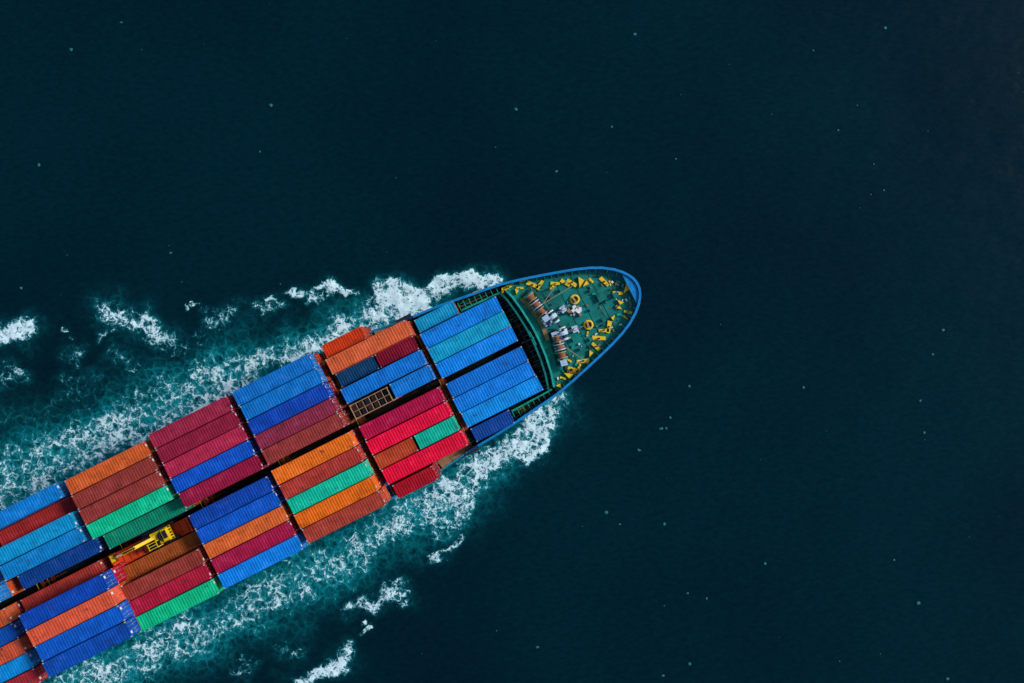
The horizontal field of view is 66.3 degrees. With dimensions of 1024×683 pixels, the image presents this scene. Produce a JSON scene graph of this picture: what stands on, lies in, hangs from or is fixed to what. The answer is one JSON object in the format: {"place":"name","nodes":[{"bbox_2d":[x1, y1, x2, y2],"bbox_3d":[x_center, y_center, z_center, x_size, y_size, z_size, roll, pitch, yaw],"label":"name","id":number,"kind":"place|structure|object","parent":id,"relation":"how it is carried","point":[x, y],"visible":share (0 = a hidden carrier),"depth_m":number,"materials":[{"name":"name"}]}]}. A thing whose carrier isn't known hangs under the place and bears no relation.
{"place":"outdoors","nodes":[
{"label":"outdoors","id":0,"kind":"place"},
{"bbox_2d":[0,0,1023,682],"bbox_3d":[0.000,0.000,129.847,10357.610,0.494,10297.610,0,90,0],"label":"sea","id":1,"kind":"structure","parent":0,"point":[408,160],"depth_m":130.00,"materials":[{"name":"liquid"}]},
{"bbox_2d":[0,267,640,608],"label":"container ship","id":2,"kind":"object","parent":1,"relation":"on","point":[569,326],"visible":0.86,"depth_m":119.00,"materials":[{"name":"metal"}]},
{"bbox_2d":[1,492,78,529],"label":"container stack","id":3,"kind":"object","parent":2,"relation":"on","point":[34,513],"visible":0.06,"depth_m":112.14,"materials":[{"name":"paint"}]},
{"bbox_2d":[0,481,70,529],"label":"shipping container","id":4,"kind":"object","parent":3,"relation":"on","point":[33,503],"visible":0.95,"depth_m":108.33,"materials":[{"name":"metal"}]},
{"bbox_2d":[11,506,87,560],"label":"container stack","id":5,"kind":"object","parent":2,"relation":"on","point":[53,539],"visible":0.1,"depth_m":111.76,"materials":[{"name":"paint"}]},
{"bbox_2d":[0,509,84,564],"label":"shipping container","id":6,"kind":"object","parent":5,"relation":"on","point":[41,536],"visible":0.96,"depth_m":108.33,"materials":[{"name":"metal"}]},
{"bbox_2d":[39,521,93,564],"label":"container stack","id":7,"kind":"object","parent":2,"relation":"on","point":[67,550],"visible":0.15,"depth_m":112.39,"materials":[{"name":"paint"}]},
{"bbox_2d":[0,524,91,580],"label":"shipping container","id":8,"kind":"object","parent":7,"relation":"on","point":[43,553],"visible":0.94,"depth_m":108.33,"materials":[{"name":"metal"}]},
{"bbox_2d":[33,557,139,607],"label":"container stack","id":9,"kind":"object","parent":2,"relation":"on","point":[119,572],"visible":0.24,"depth_m":109.95,"materials":[{"name":"paint"}]},
{"bbox_2d":[19,569,117,630],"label":"shipping container","id":10,"kind":"object","parent":9,"relation":"on","point":[65,601],"visible":1,"depth_m":105.73,"materials":[{"name":"metal"}]},
{"bbox_2d":[109,517,194,565],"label":"flat rack platform","id":11,"kind":"structure","parent":9,"relation":"on","point":[184,526],"depth_m":112.30,"materials":[{"name":"metal"}]},
{"bbox_2d":[109,520,180,563],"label":"excavator","id":12,"kind":"object","parent":11,"relation":"on","point":[162,535],"visible":1,"depth_m":110.31,"materials":[{"name":"metal"}]},
{"bbox_2d":[42,542,133,588],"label":"container stack","id":13,"kind":"object","parent":2,"relation":"on","point":[92,563],"visible":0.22,"depth_m":116.35,"materials":[{"name":"paint"}]},
{"bbox_2d":[20,556,112,610],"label":"shipping container","id":14,"kind":"object","parent":13,"relation":"on","point":[65,584],"visible":0.94,"depth_m":110.93,"materials":[{"name":"metal"}]},
{"bbox_2d":[52,578,135,617],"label":"container stack","id":15,"kind":"object","parent":2,"relation":"on","point":[124,582],"visible":0.08,"depth_m":109.76,"materials":[{"name":"paint"}]},
{"bbox_2d":[26,584,125,646],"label":"shipping container","id":16,"kind":"object","parent":15,"relation":"on","point":[76,615],"visible":0.98,"depth_m":105.73,"materials":[{"name":"metal"}]},
{"bbox_2d":[123,487,190,524],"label":"container stack","id":17,"kind":"object","parent":2,"relation":"on","point":[158,507],"visible":0.1,"depth_m":113.35,"materials":[{"name":"paint"}]},
{"bbox_2d":[86,483,178,538],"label":"shipping container","id":18,"kind":"object","parent":17,"relation":"on","point":[130,512],"visible":0.98,"depth_m":108.33,"materials":[{"name":"metal"}]},
{"bbox_2d":[134,543,205,579],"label":"container stack","id":19,"kind":"object","parent":2,"relation":"on","point":[169,561],"visible":0.08,"depth_m":111.68,"materials":[{"name":"paint"}]},
{"bbox_2d":[121,546,209,600],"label":"shipping container","id":20,"kind":"object","parent":19,"relation":"on","point":[165,573],"visible":0.94,"depth_m":108.33,"materials":[{"name":"metal"}]},
{"bbox_2d":[138,526,202,558],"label":"container stack","id":21,"kind":"object","parent":2,"relation":"on","point":[168,543],"visible":0.06,"depth_m":115.38,"materials":[{"name":"paint"}]},
{"bbox_2d":[123,529,202,580],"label":"shipping container","id":22,"kind":"object","parent":21,"relation":"on","point":[162,555],"visible":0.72,"depth_m":110.92,"materials":[{"name":"metal"}]},
{"bbox_2d":[193,494,214,506],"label":"container stack","id":23,"kind":"object","parent":2,"relation":"on","point":[198,502],"visible":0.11,"depth_m":115.93,"materials":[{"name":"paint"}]},
{"bbox_2d":[103,497,193,548],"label":"shipping container","id":24,"kind":"object","parent":23,"relation":"on","point":[141,525],"visible":0.91,"depth_m":110.92,"materials":[{"name":"metal"}]},
{"bbox_2d":[197,423,257,465],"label":"container stack","id":25,"kind":"object","parent":2,"relation":"on","point":[237,445],"visible":0.09,"depth_m":111.01,"materials":[{"name":"paint"}]},
{"bbox_2d":[163,424,252,477],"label":"shipping container","id":26,"kind":"object","parent":25,"relation":"on","point":[195,457],"visible":0.99,"depth_m":108.33,"materials":[{"name":"metal"}]},
{"bbox_2d":[192,438,269,486],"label":"container stack","id":27,"kind":"object","parent":2,"relation":"on","point":[239,462],"visible":0.16,"depth_m":113.35,"materials":[{"name":"paint"}]},
{"bbox_2d":[170,438,260,492],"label":"shipping container","id":28,"kind":"object","parent":27,"relation":"on","point":[213,466],"visible":1,"depth_m":108.32,"materials":[{"name":"metal"}]},
{"bbox_2d":[209,473,289,504],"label":"container stack","id":29,"kind":"object","parent":2,"relation":"on","point":[249,484],"visible":0.16,"depth_m":115.62,"materials":[{"name":"paint"}]},
{"bbox_2d":[188,474,278,529],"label":"shipping container","id":30,"kind":"object","parent":29,"relation":"on","point":[233,501],"visible":0.99,"depth_m":108.33,"materials":[{"name":"metal"}]},
{"bbox_2d":[271,394,353,445],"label":"container stack","id":31,"kind":"object","parent":2,"relation":"on","point":[342,402],"visible":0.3,"depth_m":113.35,"materials":[{"name":"paint"}]},
{"bbox_2d":[254,397,340,449],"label":"shipping container","id":32,"kind":"object","parent":31,"relation":"on","point":[297,423],"visible":0.98,"depth_m":108.32,"materials":[{"name":"metal"}]},
{"bbox_2d":[285,380,341,420],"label":"container stack","id":33,"kind":"object","parent":2,"relation":"on","point":[335,387],"visible":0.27,"depth_m":113.39,"materials":[{"name":"paint"}]},
{"bbox_2d":[247,382,334,434],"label":"shipping container","id":34,"kind":"object","parent":33,"relation":"on","point":[275,416],"visible":1,"depth_m":108.33,"materials":[{"name":"metal"}]},
{"bbox_2d":[275,407,357,461],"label":"container stack","id":35,"kind":"object","parent":2,"relation":"on","point":[349,416],"visible":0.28,"depth_m":113.33,"materials":[{"name":"paint"}]},
{"bbox_2d":[261,411,348,464],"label":"shipping container","id":36,"kind":"object","parent":35,"relation":"on","point":[304,437],"visible":1,"depth_m":108.32,"materials":[{"name":"metal"}]},
{"bbox_2d":[313,353,327,367],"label":"container stack","id":37,"kind":"object","parent":2,"relation":"on","point":[320,359],"visible":0.12,"depth_m":113.60,"materials":[{"name":"paint"}]},
{"bbox_2d":[232,354,318,405],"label":"shipping container","id":38,"kind":"object","parent":37,"relation":"on","point":[285,374],"visible":0.9,"depth_m":108.33,"materials":[{"name":"metal"}]},
{"bbox_2d":[289,425,364,461],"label":"container stack","id":39,"kind":"object","parent":2,"relation":"on","point":[358,434],"visible":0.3,"depth_m":113.35,"materials":[{"name":"paint"}]},
{"bbox_2d":[271,431,358,484],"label":"shipping container","id":40,"kind":"object","parent":39,"relation":"on","point":[315,457],"visible":1,"depth_m":108.32,"materials":[{"name":"metal"}]},
{"bbox_2d":[286,439,370,481],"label":"container stack","id":41,"kind":"object","parent":2,"relation":"on","point":[365,449],"visible":0.17,"depth_m":113.23,"materials":[{"name":"paint"}]},
{"bbox_2d":[279,445,365,499],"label":"shipping container","id":42,"kind":"object","parent":41,"relation":"on","point":[294,486],"visible":1,"depth_m":108.33,"materials":[{"name":"metal"}]},
{"bbox_2d":[321,367,337,382],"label":"container stack","id":43,"kind":"object","parent":2,"relation":"on","point":[329,376],"visible":0.14,"depth_m":114.03,"materials":[{"name":"paint"}]},
{"bbox_2d":[240,368,326,419],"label":"shipping container","id":44,"kind":"object","parent":43,"relation":"on","point":[284,393],"visible":1,"depth_m":108.33,"materials":[{"name":"metal"}]},
{"bbox_2d":[363,454,378,471],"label":"container stack","id":45,"kind":"object","parent":2,"relation":"on","point":[372,463],"visible":0.17,"depth_m":113.26,"materials":[{"name":"paint"}]},
{"bbox_2d":[287,459,373,513],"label":"shipping container","id":46,"kind":"object","parent":45,"relation":"on","point":[332,485],"visible":0.97,"depth_m":108.33,"materials":[{"name":"metal"}]},
{"bbox_2d":[373,468,385,485],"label":"container stack","id":47,"kind":"object","parent":2,"relation":"on","point":[380,477],"visible":0.12,"depth_m":113.33,"materials":[{"name":"paint"}]},
{"bbox_2d":[294,474,380,528],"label":"shipping container","id":48,"kind":"object","parent":47,"relation":"on","point":[337,501],"visible":0.94,"depth_m":108.33,"materials":[{"name":"metal"}]},
{"bbox_2d":[381,481,394,500],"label":"container stack","id":49,"kind":"object","parent":2,"relation":"on","point":[387,490],"visible":0.19,"depth_m":114.41,"materials":[{"name":"paint"}]},
{"bbox_2d":[302,488,387,542],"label":"shipping container","id":50,"kind":"object","parent":49,"relation":"on","point":[346,515],"visible":0.93,"depth_m":108.33,"materials":[{"name":"metal"}]},
{"bbox_2d":[355,350,430,400],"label":"container stack","id":51,"kind":"object","parent":2,"relation":"on","point":[406,374],"visible":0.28,"depth_m":116.05,"materials":[{"name":"paint"}]},
{"bbox_2d":[340,350,427,403],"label":"shipping container","id":52,"kind":"object","parent":51,"relation":"on","point":[394,371],"visible":1,"depth_m":110.92,"materials":[{"name":"metal"}]},
{"bbox_2d":[373,321,419,355],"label":"container stack","id":53,"kind":"object","parent":2,"relation":"on","point":[414,329],"visible":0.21,"depth_m":117.49,"materials":[{"name":"paint"}]},
{"bbox_2d":[325,320,413,374],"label":"shipping container","id":54,"kind":"object","parent":53,"relation":"on","point":[371,346],"visible":1,"depth_m":110.93,"materials":[{"name":"metal"}]},
{"bbox_2d":[370,385,447,420],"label":"container stack","id":55,"kind":"object","parent":2,"relation":"on","point":[444,391],"visible":0.21,"depth_m":117.92,"materials":[{"name":"paint"}]},
{"bbox_2d":[359,386,445,439],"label":"shipping container","id":56,"kind":"object","parent":55,"relation":"on","point":[403,412],"visible":1,"depth_m":110.92,"materials":[{"name":"metal"}]},
{"bbox_2d":[372,398,454,437],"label":"container stack","id":57,"kind":"object","parent":2,"relation":"on","point":[450,405],"visible":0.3,"depth_m":115.93,"materials":[{"name":"paint"}]},
{"bbox_2d":[366,401,452,454],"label":"shipping container","id":58,"kind":"object","parent":57,"relation":"on","point":[409,428],"visible":1,"depth_m":110.92,"materials":[{"name":"metal"}]},
{"bbox_2d":[394,461,441,482],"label":"container stack","id":59,"kind":"object","parent":2,"relation":"on","point":[437,466],"visible":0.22,"depth_m":117.62,"materials":[{"name":"paint"}]},
{"bbox_2d":[392,464,438,498],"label":"shipping container","id":60,"kind":"object","parent":59,"relation":"on","point":[415,480],"visible":1,"depth_m":113.53,"materials":[{"name":"metal"}]},
{"bbox_2d":[430,364,437,377],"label":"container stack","id":61,"kind":"object","parent":2,"relation":"on","point":[435,373],"visible":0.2,"depth_m":115.94,"materials":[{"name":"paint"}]},
{"bbox_2d":[389,365,435,398],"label":"shipping container","id":62,"kind":"object","parent":61,"relation":"on","point":[412,381],"visible":1,"depth_m":110.92,"materials":[{"name":"metal"}]},
{"bbox_2d":[416,411,461,433],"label":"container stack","id":63,"kind":"object","parent":2,"relation":"on","point":[457,419],"visible":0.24,"depth_m":115.70,"materials":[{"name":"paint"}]},
{"bbox_2d":[414,415,459,448],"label":"shipping container","id":64,"kind":"object","parent":63,"relation":"on","point":[437,432],"visible":0.99,"depth_m":110.93,"materials":[{"name":"metal"}]},
{"bbox_2d":[419,425,470,449],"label":"container stack","id":65,"kind":"object","parent":2,"relation":"on","point":[467,434],"visible":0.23,"depth_m":117.56,"materials":[{"name":"paint"}]},
{"bbox_2d":[381,429,467,484],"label":"shipping container","id":66,"kind":"object","parent":65,"relation":"on","point":[427,455],"visible":0.95,"depth_m":110.92,"materials":[{"name":"metal"}]},
{"bbox_2d":[438,326,509,362],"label":"container stack","id":67,"kind":"object","parent":2,"relation":"on","point":[475,343],"visible":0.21,"depth_m":118.70,"materials":[{"name":"paint"}]},
{"bbox_2d":[428,311,510,362],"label":"shipping container","id":68,"kind":"object","parent":67,"relation":"on","point":[443,350],"visible":1,"depth_m":113.52,"materials":[{"name":"metal"}]},
{"bbox_2d":[448,346,519,382],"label":"container stack","id":69,"kind":"object","parent":2,"relation":"on","point":[478,367],"visible":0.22,"depth_m":120.56,"materials":[{"name":"paint"}]},
{"bbox_2d":[446,346,527,397],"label":"shipping container","id":70,"kind":"object","parent":69,"relation":"on","point":[489,370],"visible":1,"depth_m":113.52,"materials":[{"name":"metal"}]},
{"bbox_2d":[454,361,534,397],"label":"container stack","id":71,"kind":"object","parent":2,"relation":"on","point":[490,379],"visible":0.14,"depth_m":116.90,"materials":[{"name":"paint"}]},
{"bbox_2d":[453,361,534,412],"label":"shipping container","id":72,"kind":"object","parent":71,"relation":"on","point":[516,375],"visible":1,"depth_m":113.52,"materials":[{"name":"metal"}]},
{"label":"container stack","id":73,"kind":"object","parent":2,"relation":"on","visible":0},
{"bbox_2d":[420,296,502,348],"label":"shipping container","id":74,"kind":"object","parent":73,"relation":"on","point":[461,322],"visible":0.98,"depth_m":113.52,"materials":[{"name":"metal"}]},
{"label":"container stack","id":75,"kind":"object","parent":2,"relation":"on","visible":0},
{"bbox_2d":[435,326,517,378],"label":"shipping container","id":76,"kind":"object","parent":75,"relation":"on","point":[474,353],"visible":1,"depth_m":113.52,"materials":[{"name":"metal"}]},
{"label":"container stack","id":77,"kind":"object","parent":2,"relation":"on","visible":0},
{"bbox_2d":[461,375,542,426],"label":"shipping container","id":78,"kind":"object","parent":77,"relation":"on","point":[501,401],"visible":0.98,"depth_m":113.52,"materials":[{"name":"metal"}]},
{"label":"container stack","id":79,"kind":"object","parent":2,"relation":"on","visible":0},
{"bbox_2d":[373,435,419,469],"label":"shipping container","id":80,"kind":"object","parent":79,"relation":"on","point":[396,452],"visible":0.98,"depth_m":110.93,"materials":[{"name":"metal"}]},
{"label":"container stack","id":81,"kind":"object","parent":2,"relation":"on","visible":0},
{"bbox_2d":[148,395,238,448],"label":"shipping container","id":82,"kind":"object","parent":81,"relation":"on","point":[193,421],"visible":0.97,"depth_m":108.33,"materials":[{"name":"metal"}]},
{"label":"container stack","id":83,"kind":"object","parent":2,"relation":"on","visible":0},
{"bbox_2d":[156,409,245,463],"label":"shipping container","id":84,"kind":"object","parent":83,"relation":"on","point":[200,436],"visible":0.98,"depth_m":108.33,"materials":[{"name":"metal"}]},
{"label":"container stack","id":85,"kind":"object","parent":2,"relation":"on","visible":0},
{"bbox_2d":[179,452,268,507],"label":"shipping container","id":86,"kind":"object","parent":85,"relation":"on","point":[223,479],"visible":0.98,"depth_m":108.32,"materials":[{"name":"metal"}]},
{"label":"container stack","id":87,"kind":"object","parent":2,"relation":"on","visible":0},
{"bbox_2d":[196,488,285,543],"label":"shipping container","id":88,"kind":"object","parent":87,"relation":"on","point":[228,522],"visible":1,"depth_m":108.33,"materials":[{"name":"metal"}]},
{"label":"container stack","id":89,"kind":"object","parent":2,"relation":"on","visible":0},
{"bbox_2d":[203,502,292,558],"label":"shipping container","id":90,"kind":"object","parent":89,"relation":"on","point":[266,521],"visible":0.97,"depth_m":108.33,"materials":[{"name":"metal"}]},
{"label":"container stack","id":91,"kind":"object","parent":2,"relation":"on","visible":0},
{"bbox_2d":[210,517,299,573],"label":"shipping container","id":92,"kind":"object","parent":91,"relation":"on","point":[250,548],"visible":0.96,"depth_m":108.33,"materials":[{"name":"metal"}]},
{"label":"container stack","id":93,"kind":"object","parent":2,"relation":"on","visible":0},
{"bbox_2d":[218,531,307,588],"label":"shipping container","id":94,"kind":"object","parent":93,"relation":"on","point":[268,557],"visible":0.91,"depth_m":108.33,"materials":[{"name":"metal"}]},
{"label":"container stack","id":95,"kind":"object","parent":2,"relation":"on","visible":0},
{"bbox_2d":[64,440,156,494],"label":"shipping container","id":96,"kind":"object","parent":95,"relation":"on","point":[99,472],"visible":0.9,"depth_m":108.33,"materials":[{"name":"metal"}]},
{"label":"container stack","id":97,"kind":"object","parent":2,"relation":"on","visible":0},
{"bbox_2d":[71,454,163,509],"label":"shipping container","id":98,"kind":"object","parent":97,"relation":"on","point":[116,482],"visible":0.95,"depth_m":108.33,"materials":[{"name":"metal"}]},
{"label":"container stack","id":99,"kind":"object","parent":2,"relation":"on","visible":0},
{"bbox_2d":[79,469,170,524],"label":"shipping container","id":100,"kind":"object","parent":99,"relation":"on","point":[115,501],"visible":0.97,"depth_m":108.33,"materials":[{"name":"metal"}]},
{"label":"container stack","id":101,"kind":"object","parent":2,"relation":"on","visible":0},
{"bbox_2d":[129,559,216,616],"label":"shipping container","id":102,"kind":"object","parent":101,"relation":"on","point":[168,590],"visible":0.84,"depth_m":108.33,"materials":[{"name":"metal"}]},
{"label":"container stack","id":103,"kind":"object","parent":2,"relation":"on","visible":0},
{"bbox_2d":[136,574,223,632],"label":"shipping container","id":104,"kind":"object","parent":103,"relation":"on","point":[181,602],"visible":0.94,"depth_m":108.33,"materials":[{"name":"metal"}]},
{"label":"container stack","id":105,"kind":"object","parent":2,"relation":"on","visible":0},
{"bbox_2d":[0,493,77,546],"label":"shipping container","id":106,"kind":"object","parent":105,"relation":"on","point":[40,519],"visible":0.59,"depth_m":110.92,"materials":[{"name":"metal"}]},
{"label":"container stack","id":107,"kind":"object","parent":2,"relation":"on","visible":0},
{"bbox_2d":[17,535,108,589],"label":"shipping container","id":108,"kind":"object","parent":107,"relation":"on","point":[59,563],"visible":0.88,"depth_m":110.92,"materials":[{"name":"metal"}]},
{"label":"container stack","id":109,"kind":"object","parent":2,"relation":"on","visible":0},
{"bbox_2d":[35,599,133,661],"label":"shipping container","id":110,"kind":"object","parent":109,"relation":"on","point":[120,612],"visible":0.94,"depth_m":105.73,"materials":[{"name":"metal"}]},
{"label":"container stack","id":111,"kind":"object","parent":2,"relation":"on","visible":0},
{"bbox_2d":[42,615,140,677],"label":"shipping container","id":112,"kind":"object","parent":111,"relation":"on","point":[128,628],"visible":0.95,"depth_m":105.73,"materials":[{"name":"metal"}]},
{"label":"container stack","id":113,"kind":"object","parent":2,"relation":"on","visible":0},
{"bbox_2d":[0,647,41,682],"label":"shipping container","id":114,"kind":"object","parent":113,"relation":"on","point":[22,663],"visible":0.79,"depth_m":108.34,"materials":[{"name":"metal"}]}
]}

